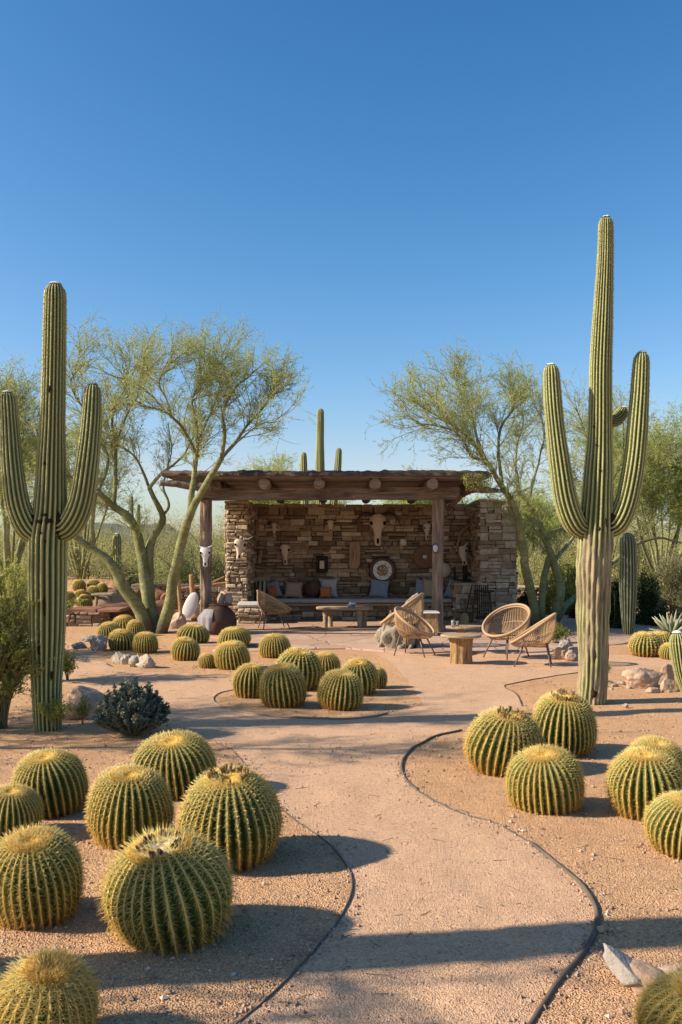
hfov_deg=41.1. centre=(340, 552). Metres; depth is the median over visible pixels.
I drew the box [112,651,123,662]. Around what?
rock
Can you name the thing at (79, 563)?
palo verde tree
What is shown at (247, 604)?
seat pad
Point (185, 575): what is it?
desert shrub
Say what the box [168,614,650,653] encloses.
patio
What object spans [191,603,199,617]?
rock
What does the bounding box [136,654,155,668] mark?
rock
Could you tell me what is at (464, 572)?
dark plank
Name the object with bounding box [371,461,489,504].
palo verde tree
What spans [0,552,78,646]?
creosote bush
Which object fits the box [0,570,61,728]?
creosote bush
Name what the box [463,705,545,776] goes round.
barrel cactus
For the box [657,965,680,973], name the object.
boulder
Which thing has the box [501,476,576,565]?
palo verde tree
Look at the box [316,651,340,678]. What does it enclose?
barrel cactus
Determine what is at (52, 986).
barrel cactus
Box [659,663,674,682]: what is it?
rock
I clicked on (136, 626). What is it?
barrel cactus
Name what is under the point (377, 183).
sky
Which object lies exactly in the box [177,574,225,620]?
rail fence
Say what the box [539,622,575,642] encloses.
creosote bush
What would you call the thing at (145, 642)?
barrel cactus
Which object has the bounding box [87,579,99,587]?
barrel cactus
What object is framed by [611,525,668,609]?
desert shrub
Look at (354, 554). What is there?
carved board
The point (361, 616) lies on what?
coffee table
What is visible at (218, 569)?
desert shrub
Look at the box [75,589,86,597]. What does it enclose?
barrel cactus
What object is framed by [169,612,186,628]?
rock
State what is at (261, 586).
cushion
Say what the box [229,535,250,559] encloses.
cow skull
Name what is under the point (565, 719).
barrel cactus
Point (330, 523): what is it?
cow skull
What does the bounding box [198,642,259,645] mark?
stone step
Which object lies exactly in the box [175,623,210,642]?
barrel cactus
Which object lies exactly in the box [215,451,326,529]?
palo verde tree
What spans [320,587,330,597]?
cushion
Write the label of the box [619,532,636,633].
saguaro cactus
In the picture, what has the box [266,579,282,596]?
cushion
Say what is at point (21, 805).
barrel cactus
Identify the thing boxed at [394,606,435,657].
hoop chair
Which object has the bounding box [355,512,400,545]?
cow skull
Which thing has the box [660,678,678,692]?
rock
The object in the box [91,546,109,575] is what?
desert shrub
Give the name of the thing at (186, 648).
barrel cactus
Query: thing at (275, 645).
barrel cactus
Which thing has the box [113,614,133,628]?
barrel cactus
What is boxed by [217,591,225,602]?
rock
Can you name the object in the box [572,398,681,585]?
palo verde tree
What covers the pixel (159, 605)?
fallen timber
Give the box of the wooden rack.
[470,585,494,622]
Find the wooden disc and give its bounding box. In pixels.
[413,545,431,567]
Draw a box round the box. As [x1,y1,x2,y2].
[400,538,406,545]
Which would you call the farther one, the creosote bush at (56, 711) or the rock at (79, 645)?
the rock at (79, 645)
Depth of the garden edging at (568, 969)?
4.35 m
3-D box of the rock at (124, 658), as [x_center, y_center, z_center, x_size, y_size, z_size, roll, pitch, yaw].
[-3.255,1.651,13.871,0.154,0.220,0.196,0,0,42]
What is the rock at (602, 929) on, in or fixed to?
on the ground at (666, 707)
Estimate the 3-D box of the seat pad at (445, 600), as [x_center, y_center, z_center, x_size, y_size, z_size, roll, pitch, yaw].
[2.380,1.207,23.080,0.860,0.127,0.620,0,0,0]
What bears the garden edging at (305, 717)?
on the ground at (666, 707)
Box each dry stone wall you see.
[66,606,129,626]
[131,583,225,613]
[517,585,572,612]
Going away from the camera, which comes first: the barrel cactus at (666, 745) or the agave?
the barrel cactus at (666, 745)
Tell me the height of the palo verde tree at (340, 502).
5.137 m
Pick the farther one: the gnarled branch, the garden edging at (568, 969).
the gnarled branch
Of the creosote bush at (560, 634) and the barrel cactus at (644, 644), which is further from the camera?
the creosote bush at (560, 634)
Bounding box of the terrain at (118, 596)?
[2,576,137,606]
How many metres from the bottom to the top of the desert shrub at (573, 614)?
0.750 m
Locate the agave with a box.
[649,609,681,634]
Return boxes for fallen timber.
[97,600,163,621]
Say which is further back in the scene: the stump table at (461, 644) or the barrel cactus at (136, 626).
the barrel cactus at (136, 626)
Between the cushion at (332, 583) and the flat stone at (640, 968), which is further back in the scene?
the cushion at (332, 583)
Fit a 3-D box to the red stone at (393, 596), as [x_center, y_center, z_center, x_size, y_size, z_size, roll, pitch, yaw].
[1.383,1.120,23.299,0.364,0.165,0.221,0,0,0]
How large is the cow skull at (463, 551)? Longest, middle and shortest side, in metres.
0.583 x 0.431 x 0.181 m
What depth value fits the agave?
16.95 m
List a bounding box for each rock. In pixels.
[71,642,86,648]
[79,635,94,641]
[89,634,107,650]
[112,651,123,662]
[120,654,132,664]
[128,654,142,666]
[134,589,141,600]
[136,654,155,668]
[155,588,164,600]
[160,592,177,604]
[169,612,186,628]
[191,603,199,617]
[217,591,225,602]
[552,647,566,659]
[558,639,572,650]
[564,650,577,660]
[568,646,577,653]
[597,925,607,933]
[645,687,660,693]
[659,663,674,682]
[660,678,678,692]
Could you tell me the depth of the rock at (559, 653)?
14.59 m
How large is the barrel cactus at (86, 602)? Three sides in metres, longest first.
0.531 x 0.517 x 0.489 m
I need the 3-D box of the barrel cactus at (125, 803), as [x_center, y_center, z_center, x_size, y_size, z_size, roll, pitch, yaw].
[-1.257,1.508,5.380,0.574,0.494,0.545,5,10,18]
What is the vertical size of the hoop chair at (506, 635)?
0.873 m
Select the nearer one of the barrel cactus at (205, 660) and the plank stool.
the barrel cactus at (205, 660)
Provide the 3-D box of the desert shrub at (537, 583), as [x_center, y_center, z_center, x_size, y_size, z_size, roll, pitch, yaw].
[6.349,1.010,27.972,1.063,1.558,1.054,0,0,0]
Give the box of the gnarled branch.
[456,523,472,557]
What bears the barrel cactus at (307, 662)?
on the ground at (666, 707)
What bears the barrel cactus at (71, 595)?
on the terrain at (118, 596)
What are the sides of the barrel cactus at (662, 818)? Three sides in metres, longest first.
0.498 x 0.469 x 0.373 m
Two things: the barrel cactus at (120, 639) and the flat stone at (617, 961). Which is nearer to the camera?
the flat stone at (617, 961)
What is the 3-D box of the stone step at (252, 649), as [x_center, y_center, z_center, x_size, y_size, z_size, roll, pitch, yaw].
[-1.482,1.692,15.726,1.483,0.055,0.394,0,0,0]
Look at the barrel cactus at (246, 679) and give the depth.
10.60 m
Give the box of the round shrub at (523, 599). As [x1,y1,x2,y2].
[516,593,528,618]
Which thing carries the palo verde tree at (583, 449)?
on the ground at (666, 707)
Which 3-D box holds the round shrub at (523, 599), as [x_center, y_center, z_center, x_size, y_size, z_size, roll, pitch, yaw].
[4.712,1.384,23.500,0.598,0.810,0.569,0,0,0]
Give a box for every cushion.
[255,580,266,598]
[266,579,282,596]
[284,581,303,597]
[319,578,337,597]
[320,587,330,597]
[368,578,389,597]
[413,578,424,597]
[423,578,431,596]
[443,578,459,597]
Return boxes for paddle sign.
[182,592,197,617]
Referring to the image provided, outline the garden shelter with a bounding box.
[159,469,517,631]
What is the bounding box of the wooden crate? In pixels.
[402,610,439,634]
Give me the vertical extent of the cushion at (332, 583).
0.503 m
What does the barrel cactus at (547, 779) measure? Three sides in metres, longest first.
0.560 x 0.520 x 0.482 m
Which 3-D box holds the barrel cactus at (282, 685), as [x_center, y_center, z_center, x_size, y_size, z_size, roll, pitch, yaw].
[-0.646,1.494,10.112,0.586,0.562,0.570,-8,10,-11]
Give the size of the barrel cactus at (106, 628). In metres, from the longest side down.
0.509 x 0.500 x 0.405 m
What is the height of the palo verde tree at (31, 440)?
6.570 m
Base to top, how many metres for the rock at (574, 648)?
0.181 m
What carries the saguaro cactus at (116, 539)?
on the terrain at (118, 596)
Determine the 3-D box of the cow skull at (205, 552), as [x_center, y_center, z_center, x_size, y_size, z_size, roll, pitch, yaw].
[-2.852,0.056,19.139,0.303,0.482,0.126,0,0,0]
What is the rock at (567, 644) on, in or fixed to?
on the ground at (666, 707)
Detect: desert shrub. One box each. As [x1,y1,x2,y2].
[67,544,105,576]
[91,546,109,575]
[122,557,160,583]
[155,546,199,583]
[211,548,225,582]
[534,567,554,588]
[537,547,576,614]
[566,601,575,617]
[609,572,621,628]
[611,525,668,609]
[635,565,669,625]
[646,537,681,618]
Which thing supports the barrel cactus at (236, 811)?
on the ground at (666, 707)
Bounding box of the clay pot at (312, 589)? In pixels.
[304,581,320,597]
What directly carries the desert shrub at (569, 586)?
on the ground at (666, 707)
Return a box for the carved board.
[349,542,359,567]
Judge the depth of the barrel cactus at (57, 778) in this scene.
5.86 m
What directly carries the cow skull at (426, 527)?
attached to the garden shelter
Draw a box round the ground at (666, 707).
[0,581,681,1023]
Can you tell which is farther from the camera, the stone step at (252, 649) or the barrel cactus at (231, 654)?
the stone step at (252, 649)
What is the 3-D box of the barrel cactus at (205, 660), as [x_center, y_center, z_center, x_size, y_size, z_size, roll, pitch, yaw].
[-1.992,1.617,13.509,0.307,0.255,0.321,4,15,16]
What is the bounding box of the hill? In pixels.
[15,522,194,552]
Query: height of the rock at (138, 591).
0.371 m
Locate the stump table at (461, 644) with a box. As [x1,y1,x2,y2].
[440,633,481,663]
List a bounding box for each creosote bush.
[0,551,88,639]
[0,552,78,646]
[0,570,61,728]
[34,695,75,727]
[63,643,79,679]
[71,695,91,724]
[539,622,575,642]
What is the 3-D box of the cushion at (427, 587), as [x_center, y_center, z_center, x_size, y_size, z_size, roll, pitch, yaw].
[2.280,0.903,23.260,0.429,0.521,0.229,0,0,0]
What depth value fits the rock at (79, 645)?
16.11 m
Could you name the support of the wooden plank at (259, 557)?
attached to the garden shelter
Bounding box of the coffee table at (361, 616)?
[316,606,372,627]
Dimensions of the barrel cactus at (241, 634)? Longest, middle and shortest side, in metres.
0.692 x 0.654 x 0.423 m
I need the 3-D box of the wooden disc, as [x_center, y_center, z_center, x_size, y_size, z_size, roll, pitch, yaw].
[2.170,0.094,23.436,0.610,0.610,0.061,0,0,0]
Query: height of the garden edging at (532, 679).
0.032 m
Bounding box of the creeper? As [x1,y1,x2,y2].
[461,472,493,497]
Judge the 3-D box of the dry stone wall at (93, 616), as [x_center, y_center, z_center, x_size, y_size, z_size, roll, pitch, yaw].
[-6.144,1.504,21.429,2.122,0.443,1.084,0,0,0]
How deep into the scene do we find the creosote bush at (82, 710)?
8.74 m
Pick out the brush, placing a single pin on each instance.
(215, 546)
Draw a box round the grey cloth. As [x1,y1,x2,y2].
[198,609,213,630]
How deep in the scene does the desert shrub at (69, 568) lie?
32.78 m
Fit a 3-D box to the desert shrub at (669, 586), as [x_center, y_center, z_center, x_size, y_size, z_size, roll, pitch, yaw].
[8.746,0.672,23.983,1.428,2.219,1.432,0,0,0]
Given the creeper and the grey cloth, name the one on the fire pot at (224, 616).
the grey cloth
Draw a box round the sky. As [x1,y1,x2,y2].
[0,0,681,541]
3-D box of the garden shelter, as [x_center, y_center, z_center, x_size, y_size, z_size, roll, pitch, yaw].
[0.331,0.001,21.567,8.043,3.439,6.291,0,0,0]
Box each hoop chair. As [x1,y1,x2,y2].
[256,590,291,629]
[380,593,423,646]
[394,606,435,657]
[482,603,530,659]
[509,612,556,666]
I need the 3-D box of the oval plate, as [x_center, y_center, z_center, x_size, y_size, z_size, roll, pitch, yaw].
[1.983,-0.096,19.150,0.139,0.211,0.038,0,0,0]
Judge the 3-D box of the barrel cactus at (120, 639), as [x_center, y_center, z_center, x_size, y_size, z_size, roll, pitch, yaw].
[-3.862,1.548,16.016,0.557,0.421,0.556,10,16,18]
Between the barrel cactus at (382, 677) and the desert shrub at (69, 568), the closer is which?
the barrel cactus at (382, 677)
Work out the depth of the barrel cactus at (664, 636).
15.50 m
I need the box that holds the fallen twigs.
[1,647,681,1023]
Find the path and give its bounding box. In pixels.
[23,641,671,1023]
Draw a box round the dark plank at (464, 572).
[462,565,466,579]
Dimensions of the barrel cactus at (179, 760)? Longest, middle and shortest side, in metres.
0.637 x 0.632 x 0.476 m
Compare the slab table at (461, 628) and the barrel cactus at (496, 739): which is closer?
the barrel cactus at (496, 739)
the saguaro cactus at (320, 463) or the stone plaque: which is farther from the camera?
the saguaro cactus at (320, 463)
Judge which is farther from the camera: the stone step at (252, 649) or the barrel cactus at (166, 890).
the stone step at (252, 649)
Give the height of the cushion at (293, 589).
0.445 m
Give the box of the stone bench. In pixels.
[238,603,452,623]
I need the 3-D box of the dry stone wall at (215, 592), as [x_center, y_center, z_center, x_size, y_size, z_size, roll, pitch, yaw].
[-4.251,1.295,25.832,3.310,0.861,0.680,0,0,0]
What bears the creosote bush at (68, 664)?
on the ground at (666, 707)
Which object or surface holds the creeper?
hanging from the garden shelter
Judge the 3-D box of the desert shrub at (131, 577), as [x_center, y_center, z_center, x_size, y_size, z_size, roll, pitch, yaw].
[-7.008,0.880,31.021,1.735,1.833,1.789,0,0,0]
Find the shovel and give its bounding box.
[460,585,472,624]
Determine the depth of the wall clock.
23.41 m
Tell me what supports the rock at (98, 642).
on the ground at (666, 707)
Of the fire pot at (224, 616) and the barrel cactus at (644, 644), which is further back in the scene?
the fire pot at (224, 616)
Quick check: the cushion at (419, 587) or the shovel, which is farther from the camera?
the cushion at (419, 587)
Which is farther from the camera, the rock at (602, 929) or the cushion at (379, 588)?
the cushion at (379, 588)
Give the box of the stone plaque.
[443,563,450,576]
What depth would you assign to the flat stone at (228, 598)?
18.94 m
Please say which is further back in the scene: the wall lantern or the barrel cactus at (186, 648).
the wall lantern
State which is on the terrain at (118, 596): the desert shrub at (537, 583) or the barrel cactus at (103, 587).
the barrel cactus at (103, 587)
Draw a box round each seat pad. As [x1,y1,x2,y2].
[238,601,258,607]
[256,598,408,602]
[424,598,452,602]
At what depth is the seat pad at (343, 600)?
22.80 m
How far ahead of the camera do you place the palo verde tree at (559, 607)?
19.65 m
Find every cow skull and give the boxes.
[198,544,211,566]
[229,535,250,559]
[270,522,277,536]
[280,544,289,564]
[325,520,335,531]
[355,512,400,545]
[423,523,430,539]
[454,542,467,564]
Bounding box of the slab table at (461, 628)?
[446,625,481,632]
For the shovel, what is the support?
on the patio
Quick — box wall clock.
[369,557,395,580]
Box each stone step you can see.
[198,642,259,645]
[213,648,258,651]
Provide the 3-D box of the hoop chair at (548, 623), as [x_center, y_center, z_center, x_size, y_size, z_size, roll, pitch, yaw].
[2.904,1.300,13.765,0.705,0.808,0.762,0,0,14]
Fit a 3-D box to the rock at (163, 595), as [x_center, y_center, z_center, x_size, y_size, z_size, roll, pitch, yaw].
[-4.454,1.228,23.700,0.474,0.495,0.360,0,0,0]
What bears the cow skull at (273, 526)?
attached to the garden shelter
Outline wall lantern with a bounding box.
[316,556,327,571]
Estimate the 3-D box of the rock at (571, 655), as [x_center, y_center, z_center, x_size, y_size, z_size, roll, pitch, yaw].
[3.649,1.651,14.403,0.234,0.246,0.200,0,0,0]
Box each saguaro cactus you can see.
[0,281,102,731]
[112,533,121,578]
[130,496,132,536]
[136,504,140,524]
[300,408,341,504]
[542,215,649,704]
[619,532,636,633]
[668,630,681,692]
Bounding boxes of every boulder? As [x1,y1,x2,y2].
[64,685,104,719]
[621,667,662,688]
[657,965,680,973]
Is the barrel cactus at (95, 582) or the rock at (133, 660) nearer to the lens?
the rock at (133, 660)
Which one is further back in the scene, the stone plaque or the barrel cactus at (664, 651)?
the stone plaque
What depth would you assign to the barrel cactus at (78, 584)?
28.18 m
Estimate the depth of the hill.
817.72 m
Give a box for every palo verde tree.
[0,302,314,633]
[0,350,78,585]
[24,398,145,578]
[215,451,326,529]
[223,463,355,519]
[365,335,681,625]
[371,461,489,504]
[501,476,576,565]
[531,392,681,559]
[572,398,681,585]
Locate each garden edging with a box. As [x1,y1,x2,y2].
[212,689,387,719]
[215,742,352,1023]
[400,729,599,1023]
[504,672,577,705]
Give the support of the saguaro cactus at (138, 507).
on the ground at (666, 707)
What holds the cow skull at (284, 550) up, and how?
attached to the garden shelter
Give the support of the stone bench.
on the patio
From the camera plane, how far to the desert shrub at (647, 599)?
21.30 m
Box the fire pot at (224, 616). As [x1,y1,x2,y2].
[206,603,236,634]
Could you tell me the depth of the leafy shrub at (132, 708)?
8.32 m
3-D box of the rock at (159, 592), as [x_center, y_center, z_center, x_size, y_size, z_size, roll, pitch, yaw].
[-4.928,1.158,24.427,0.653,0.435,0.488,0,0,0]
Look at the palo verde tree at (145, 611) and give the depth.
18.70 m
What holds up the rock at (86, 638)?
on the ground at (666, 707)
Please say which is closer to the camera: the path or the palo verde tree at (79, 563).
the path
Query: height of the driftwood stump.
1.059 m
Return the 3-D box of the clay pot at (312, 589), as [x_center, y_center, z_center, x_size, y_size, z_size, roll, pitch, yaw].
[-0.720,0.930,23.300,0.440,0.430,0.440,0,0,0]
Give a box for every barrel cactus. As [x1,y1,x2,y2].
[0,783,45,840]
[0,820,88,932]
[0,940,107,1023]
[10,746,90,819]
[67,591,75,602]
[72,579,86,590]
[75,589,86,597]
[76,594,93,606]
[84,762,176,850]
[86,585,100,598]
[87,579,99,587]
[93,821,240,959]
[97,582,107,592]
[97,621,119,639]
[107,628,135,650]
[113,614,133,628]
[125,619,144,634]
[131,631,158,653]
[131,728,218,800]
[170,635,200,660]
[174,763,286,874]
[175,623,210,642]
[197,653,215,668]
[213,639,251,669]
[216,625,251,645]
[232,661,265,698]
[257,632,290,658]
[257,661,308,707]
[276,646,323,689]
[315,668,364,710]
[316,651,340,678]
[341,657,379,694]
[374,665,387,688]
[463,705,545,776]
[503,743,586,815]
[531,688,598,757]
[604,746,681,820]
[626,959,681,1023]
[627,631,662,656]
[627,734,681,768]
[640,789,681,859]
[655,631,670,643]
[658,642,670,659]
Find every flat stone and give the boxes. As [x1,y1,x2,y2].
[218,593,224,603]
[224,593,232,603]
[603,943,641,986]
[630,959,664,994]
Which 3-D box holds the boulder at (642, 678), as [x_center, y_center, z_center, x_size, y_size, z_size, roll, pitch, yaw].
[3.852,1.633,11.606,0.550,0.354,0.358,0,0,0]
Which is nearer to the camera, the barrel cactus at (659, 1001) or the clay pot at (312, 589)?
the barrel cactus at (659, 1001)
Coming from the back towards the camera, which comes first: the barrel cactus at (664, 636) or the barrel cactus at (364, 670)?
the barrel cactus at (664, 636)
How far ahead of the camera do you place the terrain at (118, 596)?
28.60 m
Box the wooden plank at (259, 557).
[257,550,261,563]
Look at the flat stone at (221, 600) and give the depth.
18.93 m
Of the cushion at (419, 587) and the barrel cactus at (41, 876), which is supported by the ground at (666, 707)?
the barrel cactus at (41, 876)
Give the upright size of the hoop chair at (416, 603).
0.995 m
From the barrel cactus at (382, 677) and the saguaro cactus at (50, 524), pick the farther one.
the barrel cactus at (382, 677)
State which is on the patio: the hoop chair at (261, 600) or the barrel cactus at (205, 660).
the hoop chair at (261, 600)
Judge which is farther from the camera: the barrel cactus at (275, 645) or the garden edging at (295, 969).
the barrel cactus at (275, 645)
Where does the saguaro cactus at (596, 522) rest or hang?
on the ground at (666, 707)
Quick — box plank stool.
[91,592,115,605]
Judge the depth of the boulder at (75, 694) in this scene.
9.30 m
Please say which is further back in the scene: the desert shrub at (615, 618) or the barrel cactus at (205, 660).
the desert shrub at (615, 618)
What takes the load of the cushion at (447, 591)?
on the seat pad at (445, 600)
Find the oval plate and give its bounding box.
[432,543,437,552]
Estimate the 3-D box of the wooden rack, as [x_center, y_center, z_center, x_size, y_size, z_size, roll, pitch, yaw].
[3.401,1.232,21.926,0.600,0.909,0.199,0,0,0]
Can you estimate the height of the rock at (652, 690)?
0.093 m
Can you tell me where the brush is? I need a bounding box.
[0,498,681,601]
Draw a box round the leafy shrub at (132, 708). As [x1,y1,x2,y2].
[91,677,170,735]
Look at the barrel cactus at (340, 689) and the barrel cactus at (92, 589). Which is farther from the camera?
the barrel cactus at (92, 589)

